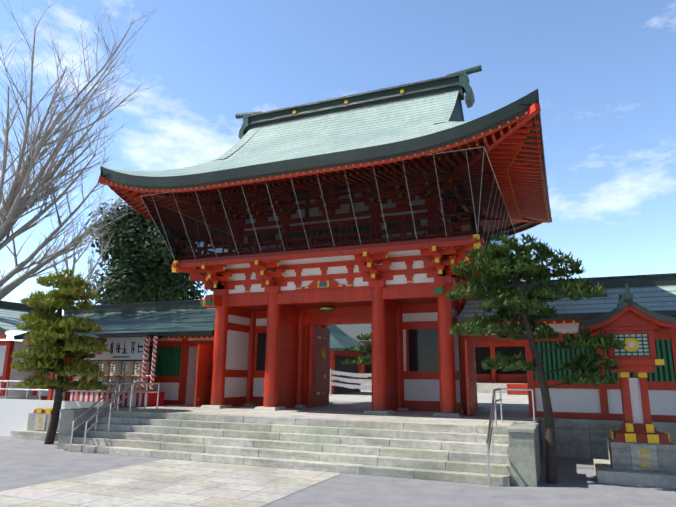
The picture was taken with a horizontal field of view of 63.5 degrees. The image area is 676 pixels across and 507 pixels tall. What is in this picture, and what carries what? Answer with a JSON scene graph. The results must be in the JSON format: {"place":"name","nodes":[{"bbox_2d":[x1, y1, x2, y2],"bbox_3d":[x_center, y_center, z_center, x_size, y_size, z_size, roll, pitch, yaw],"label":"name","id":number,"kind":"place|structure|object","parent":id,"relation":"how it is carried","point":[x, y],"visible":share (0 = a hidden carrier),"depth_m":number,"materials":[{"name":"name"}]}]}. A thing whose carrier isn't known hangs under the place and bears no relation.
{"place":"outdoors","nodes":[
{"label":"outdoors","id":0,"kind":"place"},
{"bbox_2d":[0,459,341,506],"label":"path","id":1,"kind":"structure","parent":0,"point":[171,483],"depth_m":12.87,"materials":[{"name":"stone"}]},
{"bbox_2d":[0,436,675,506],"bbox_3d":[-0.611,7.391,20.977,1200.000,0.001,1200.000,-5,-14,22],"label":"ground","id":2,"kind":"structure","parent":0,"point":[24,463],"depth_m":13.18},
{"bbox_2d":[10,318,106,440],"bbox_3d":[-11.949,5.252,23.596,2.500,5.110,2.319,-5,-14,22],"label":"lantern","id":3,"kind":"object","parent":2,"relation":"on","point":[38,423],"visible":0.23,"depth_m":22.58,"materials":[{"name":"stone"}]},
{"bbox_2d":[10,268,111,443],"bbox_3d":[-10.820,3.969,21.327,4.226,6.686,3.475,-5,-14,22],"label":"pine","id":4,"kind":"object","parent":2,"relation":"on","point":[65,341],"visible":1,"depth_m":20.90,"materials":[{"name":"green plant"}]},
{"bbox_2d":[0,0,162,299],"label":"bare tree","id":5,"kind":"object","parent":2,"relation":"on","point":[14,205],"visible":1,"depth_m":30.57,"materials":[{"name":"grey plant"}]},
{"bbox_2d":[0,380,535,485],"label":"handrails","id":6,"kind":"object","parent":2,"relation":"on","point":[15,411],"visible":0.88,"depth_m":22.27,"materials":[{"name":"metal"}]},
{"bbox_2d":[57,391,675,486],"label":"platform","id":7,"kind":"structure","parent":2,"relation":"on","point":[343,434],"depth_m":17.21,"materials":[{"name":"stone"}]},
{"bbox_2d":[0,300,54,395],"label":"building","id":8,"kind":"structure","parent":7,"relation":"on","point":[10,313],"depth_m":28.44,"materials":[{"name":"red wood"}]},
{"bbox_2d":[39,214,114,302],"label":"bare tree","id":9,"kind":"object","parent":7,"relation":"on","point":[88,262],"visible":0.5,"depth_m":46.14,"materials":[{"name":"plant"}]},
{"bbox_2d":[14,300,215,406],"bbox_3d":[-10.109,5.123,28.730,12.550,5.140,6.800,-5,-14,22],"label":"corridor","id":10,"kind":"object","parent":7,"relation":"on","point":[184,359],"visible":0.44,"depth_m":26.07,"materials":[{"name":"red wood"}]},
{"bbox_2d":[70,334,165,406],"bbox_3d":[-10.347,5.375,25.194,5.351,3.080,1.350,-5,-14,22],"label":"stall","id":11,"kind":"object","parent":7,"relation":"on","point":[130,347],"visible":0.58,"depth_m":24.62,"materials":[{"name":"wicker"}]},
{"bbox_2d":[84,199,207,304],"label":"evergreen tree","id":12,"kind":"object","parent":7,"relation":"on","point":[140,262],"visible":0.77,"depth_m":59.84,"materials":[{"name":"green plant"}]},
{"bbox_2d":[171,238,486,417],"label":"gate","id":13,"kind":"structure","parent":7,"relation":"on","point":[274,318],"depth_m":22.69,"materials":[{"name":"wood"}]},
{"bbox_2d":[98,102,551,233],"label":"eaves","id":14,"kind":"object","parent":13,"relation":"on","point":[522,190],"visible":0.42,"depth_m":19.61,"materials":[{"name":"red wood"}]},
{"bbox_2d":[100,65,550,231],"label":"roof","id":15,"kind":"structure","parent":14,"relation":"on","point":[391,121],"depth_m":23.31,"materials":[{"name":"green metal"}]},
{"bbox_2d":[172,210,485,272],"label":"balcony","id":16,"kind":"structure","parent":13,"relation":"on","point":[417,241],"depth_m":21.29,"materials":[{"name":"wood"}]},
{"bbox_2d":[140,146,515,259],"bbox_3d":[0.423,-0.528,25.137,14.022,2.437,11.612,-5,-14,22],"label":"net","id":17,"kind":"object","parent":16,"relation":"on","point":[450,193],"visible":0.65,"depth_m":20.28,"materials":[{"name":"metal"}]},
{"bbox_2d":[340,325,371,364],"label":"pine","id":18,"kind":"object","parent":7,"relation":"on","point":[361,359],"visible":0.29,"depth_m":42.02,"materials":[{"name":"green plant"}]},
{"bbox_2d":[457,273,675,421],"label":"corridor","id":19,"kind":"object","parent":7,"relation":"on","point":[656,293],"visible":0.35,"depth_m":19.33,"materials":[{"name":"red wood"}]},
{"bbox_2d":[445,233,629,483],"bbox_3d":[5.282,2.642,14.724,4.748,6.624,3.393,-5,-14,22],"label":"pine","id":20,"kind":"object","parent":2,"relation":"on","point":[501,271],"visible":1,"depth_m":14.56,"materials":[{"name":"green plant"}]},
{"bbox_2d":[578,284,675,488],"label":"lantern","id":21,"kind":"object","parent":2,"relation":"on","point":[641,450],"visible":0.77,"depth_m":14.62,"materials":[{"name":"wood"}]},
{"bbox_2d":[0,0,675,340],"label":"sky","id":22,"kind":"structure","parent":0,"point":[603,72],"materials":[{"name":"blue"}]},
{"bbox_2d":[327,324,527,395],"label":"hall","id":23,"kind":"structure","parent":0,"point":[350,378],"depth_m":51.86,"materials":[{"name":"paint"}]}
]}

